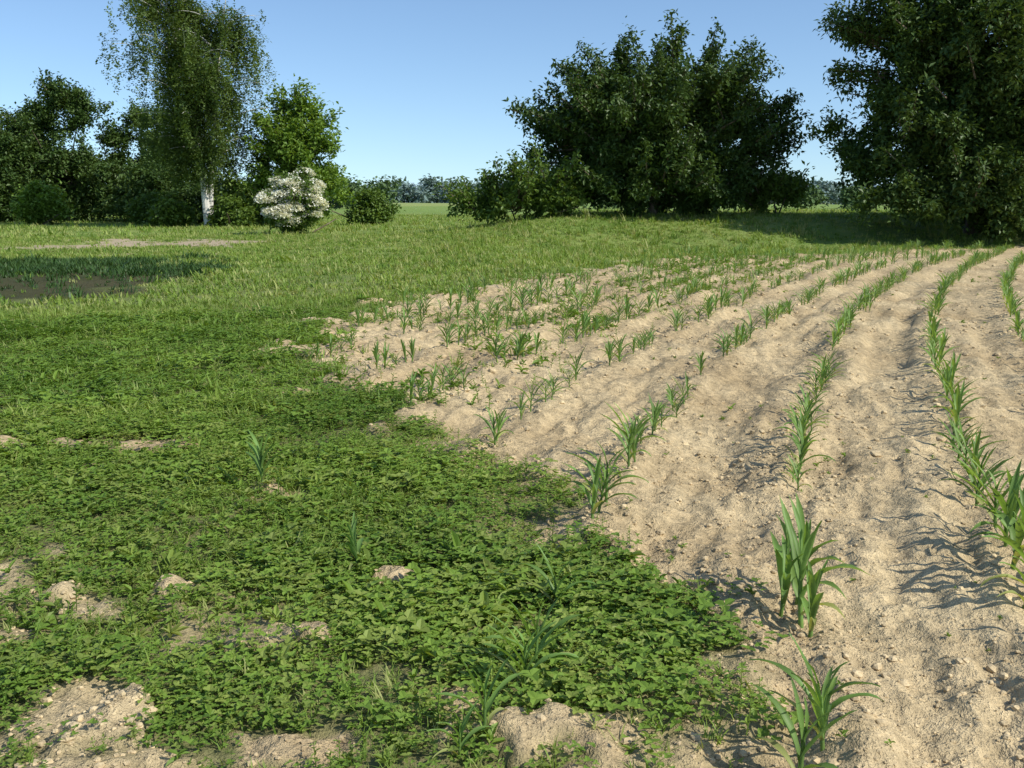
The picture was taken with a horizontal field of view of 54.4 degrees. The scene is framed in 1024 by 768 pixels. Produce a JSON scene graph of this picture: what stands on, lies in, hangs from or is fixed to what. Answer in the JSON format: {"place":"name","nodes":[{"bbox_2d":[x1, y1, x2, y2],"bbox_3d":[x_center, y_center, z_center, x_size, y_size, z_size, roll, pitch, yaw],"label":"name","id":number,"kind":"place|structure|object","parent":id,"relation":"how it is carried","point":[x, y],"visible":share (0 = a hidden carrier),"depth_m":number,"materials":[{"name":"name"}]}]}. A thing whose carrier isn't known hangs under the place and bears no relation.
{"place":"outdoors","nodes":[
{"label":"outdoors","id":0,"kind":"place"},
{"bbox_2d":[0,0,992,186],"label":"sky","id":1,"kind":"structure","parent":0,"point":[421,86],"materials":[{"name":"blue"}]},
{"bbox_2d":[0,201,1023,767],"bbox_3d":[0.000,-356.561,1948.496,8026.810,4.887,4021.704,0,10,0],"label":"ground","id":2,"kind":"structure","parent":0,"point":[910,523],"depth_m":5.08,"materials":[{"name":"soil"}]},
{"bbox_2d":[0,119,60,222],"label":"oak tree","id":3,"kind":"object","parent":2,"relation":"on","point":[17,167],"visible":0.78,"depth_m":70.64,"materials":[{"name":"green plant"}]},
{"bbox_2d":[0,94,85,217],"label":"oak tree","id":4,"kind":"object","parent":2,"relation":"on","point":[4,115],"visible":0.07,"depth_m":76.67,"materials":[{"name":"green plant"}]},
{"bbox_2d":[9,178,77,224],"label":"willow bush","id":5,"kind":"object","parent":2,"relation":"on","point":[37,202],"visible":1,"depth_m":65.23,"materials":[{"name":"green plant"}]},
{"bbox_2d":[7,67,136,221],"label":"oak tree","id":6,"kind":"object","parent":2,"relation":"on","point":[79,162],"visible":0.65,"depth_m":72.77,"materials":[{"name":"green plant"}]},
{"bbox_2d":[0,249,240,300],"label":"dark grass","id":7,"kind":"structure","parent":2,"relation":"on","point":[55,266],"depth_m":20.83,"materials":[{"name":"green plant"}]},
{"bbox_2d":[87,145,164,221],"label":"hedge bush","id":8,"kind":"object","parent":2,"relation":"on","point":[101,190],"visible":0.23,"depth_m":71.56,"materials":[{"name":"green plant"}]},
{"bbox_2d":[89,96,196,219],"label":"oak tree","id":9,"kind":"object","parent":2,"relation":"on","point":[120,139],"visible":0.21,"depth_m":76.13,"materials":[{"name":"green plant"}]},
{"bbox_2d":[96,160,192,222],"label":"hedge bush","id":10,"kind":"object","parent":2,"relation":"on","point":[142,179],"visible":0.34,"depth_m":67.73,"materials":[{"name":"green plant"}]},
{"bbox_2d":[122,187,184,224],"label":"hedge bush","id":11,"kind":"object","parent":2,"relation":"on","point":[138,208],"visible":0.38,"depth_m":64.44,"materials":[{"name":"green plant"}]},
{"bbox_2d":[138,193,200,227],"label":"hedge bush","id":12,"kind":"object","parent":2,"relation":"on","point":[170,212],"visible":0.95,"depth_m":59.49,"materials":[{"name":"green plant"}]},
{"bbox_2d":[95,0,283,226],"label":"birch tree","id":13,"kind":"object","parent":2,"relation":"on","point":[195,88],"visible":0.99,"depth_m":57.05,"materials":[{"name":"green plant"}]},
{"bbox_2d":[165,176,223,223],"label":"hedge bush","id":14,"kind":"object","parent":2,"relation":"on","point":[196,196],"visible":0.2,"depth_m":66.44,"materials":[{"name":"green plant"}]},
{"bbox_2d":[202,191,261,226],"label":"hedge bush","id":15,"kind":"object","parent":2,"relation":"on","point":[233,211],"visible":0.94,"depth_m":58.16,"materials":[{"name":"green plant"}]},
{"bbox_2d":[213,172,259,221],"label":"hedge bush","id":16,"kind":"object","parent":2,"relation":"on","point":[248,194],"visible":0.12,"depth_m":64.66,"materials":[{"name":"green plant"}]},
{"bbox_2d":[254,185,269,224],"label":"hedge bush","id":17,"kind":"object","parent":2,"relation":"on","point":[261,218],"visible":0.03,"depth_m":62.58,"materials":[{"name":"green plant"}]},
{"bbox_2d":[229,74,355,219],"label":"maple tree","id":18,"kind":"object","parent":2,"relation":"on","point":[297,136],"visible":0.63,"depth_m":58.47,"materials":[{"name":"green plant"}]},
{"bbox_2d":[254,158,335,233],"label":"white flowering bush","id":19,"kind":"object","parent":2,"relation":"on","point":[293,202],"visible":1,"depth_m":45.32,"materials":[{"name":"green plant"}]},
{"bbox_2d":[332,184,404,224],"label":"hedge bush","id":20,"kind":"object","parent":2,"relation":"on","point":[370,207],"visible":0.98,"depth_m":62.44,"materials":[{"name":"green plant"}]},
{"bbox_2d":[99,172,892,204],"bbox_3d":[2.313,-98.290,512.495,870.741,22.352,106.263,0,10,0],"label":"distant tree line","id":21,"kind":"object","parent":2,"relation":"on","point":[407,193],"visible":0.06,"depth_m":482.35,"materials":[{"name":"green plant"}]},
{"bbox_2d":[0,249,1019,767],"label":"weed cover","id":22,"kind":"object","parent":2,"relation":"on","point":[410,595],"visible":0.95,"depth_m":4.16,"materials":[{"name":"green plant"}]},
{"bbox_2d":[0,206,1023,767],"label":"grass","id":23,"kind":"structure","parent":2,"relation":"on","point":[332,262],"depth_m":16.74,"materials":[{"name":"green plant"}]},
{"bbox_2d":[0,255,1023,767],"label":"soil clods","id":24,"kind":"object","parent":2,"relation":"on","point":[880,721],"visible":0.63,"depth_m":4.21,"materials":[{"name":"beige soil"}]},
{"bbox_2d":[432,135,603,224],"bbox_3d":[0.313,-7.298,36.242,6.374,3.358,4.280,0,10,0],"label":"hazel bush","id":25,"kind":"object","parent":2,"relation":"on","point":[541,191],"visible":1,"depth_m":35.62,"materials":[{"name":"green plant"}]},
{"bbox_2d":[297,246,797,359],"bbox_3d":[2.789,-2.114,18.781,0.858,0.462,21.741,5,12,27],"label":"corn row","id":26,"kind":"object","parent":2,"relation":"on","point":[539,294],"visible":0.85,"depth_m":13.91,"materials":[{"name":"green plant"}]},
{"bbox_2d":[190,174,904,208],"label":"hedgerow trees","id":27,"kind":"object","parent":2,"relation":"on","point":[812,196],"visible":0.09,"depth_m":197.19,"materials":[{"name":"green plant"}]},
{"bbox_2d":[397,245,700,304],"bbox_3d":[1.554,-2.398,20.229,0.430,0.455,13.890,6,12,28],"label":"corn row","id":28,"kind":"object","parent":2,"relation":"on","point":[516,277],"visible":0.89,"depth_m":18.06,"materials":[{"name":"green plant"}]},
{"bbox_2d":[349,242,749,325],"bbox_3d":[2.117,-2.239,19.466,0.624,0.498,17.819,5,12,27],"label":"corn row","id":29,"kind":"object","parent":2,"relation":"on","point":[420,307],"visible":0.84,"depth_m":15.51,"materials":[{"name":"green plant"}]},
{"bbox_2d":[243,242,880,481],"bbox_3d":[4.565,-1.962,17.964,1.238,0.461,28.688,5,12,25],"label":"corn row","id":30,"kind":"object","parent":2,"relation":"on","point":[259,451],"visible":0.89,"depth_m":10.57,"materials":[{"name":"green plant"}]},
{"bbox_2d":[371,244,838,368],"bbox_3d":[3.906,-2.119,18.920,0.784,0.459,23.704,5,12,27],"label":"corn row","id":31,"kind":"object","parent":2,"relation":"on","point":[468,327],"visible":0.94,"depth_m":11.72,"materials":[{"name":"green plant"}]},
{"bbox_2d":[239,205,1023,318],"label":"tall grass","id":32,"kind":"structure","parent":2,"relation":"on","point":[530,231],"depth_m":32.36,"materials":[{"name":"green plant"}]},
{"bbox_2d":[341,238,926,572],"bbox_3d":[5.638,-1.976,18.012,1.374,0.445,31.285,5,12,26],"label":"corn row","id":33,"kind":"object","parent":2,"relation":"on","point":[354,546],"visible":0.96,"depth_m":9.91,"materials":[{"name":"green plant"}]},
{"bbox_2d":[405,180,882,202],"bbox_3d":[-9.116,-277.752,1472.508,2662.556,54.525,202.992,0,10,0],"label":"woodland","id":34,"kind":"object","parent":2,"relation":"on","point":[413,184],"depth_m":1519.99,"materials":[{"name":"green plant"}]},
{"bbox_2d":[501,9,809,217],"bbox_3d":[5.497,-9.941,37.349,11.806,7.798,8.428,0,10,0],"label":"cherry tree","id":35,"kind":"object","parent":2,"relation":"on","point":[624,124],"visible":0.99,"depth_m":36.01,"materials":[{"name":"green plant"}]},
{"bbox_2d":[427,239,956,759],"bbox_3d":[6.332,-1.866,17.340,1.521,0.454,32.705,5,12,25],"label":"corn row","id":36,"kind":"object","parent":2,"relation":"on","point":[655,421],"visible":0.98,"depth_m":4.61,"materials":[{"name":"green plant"}]},
{"bbox_2d":[723,155,814,213],"bbox_3d":[10.054,-7.528,38.235,3.365,2.460,3.694,7,12,32],"label":"elder bush","id":37,"kind":"object","parent":2,"relation":"on","point":[786,189],"visible":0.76,"depth_m":37.66,"materials":[{"name":"green plant"}]},
{"bbox_2d":[749,240,983,767],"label":"corn row","id":38,"kind":"object","parent":2,"relation":"on","point":[795,571],"visible":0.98,"depth_m":3.55,"materials":[{"name":"green plant"}]},
{"bbox_2d":[805,0,1023,241],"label":"walnut tree","id":39,"kind":"object","parent":2,"relation":"on","point":[949,101],"visible":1,"depth_m":32.02,"materials":[{"name":"green plant"}]},
{"bbox_2d":[914,241,1023,608],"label":"corn row","id":40,"kind":"object","parent":2,"relation":"on","point":[1008,516],"visible":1,"depth_m":5.27,"materials":[{"name":"green plant"}]},
{"bbox_2d":[994,249,1023,341],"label":"corn row","id":41,"kind":"object","parent":2,"relation":"on","point":[1011,302],"visible":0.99,"depth_m":13.89,"materials":[{"name":"green plant"}]}
]}

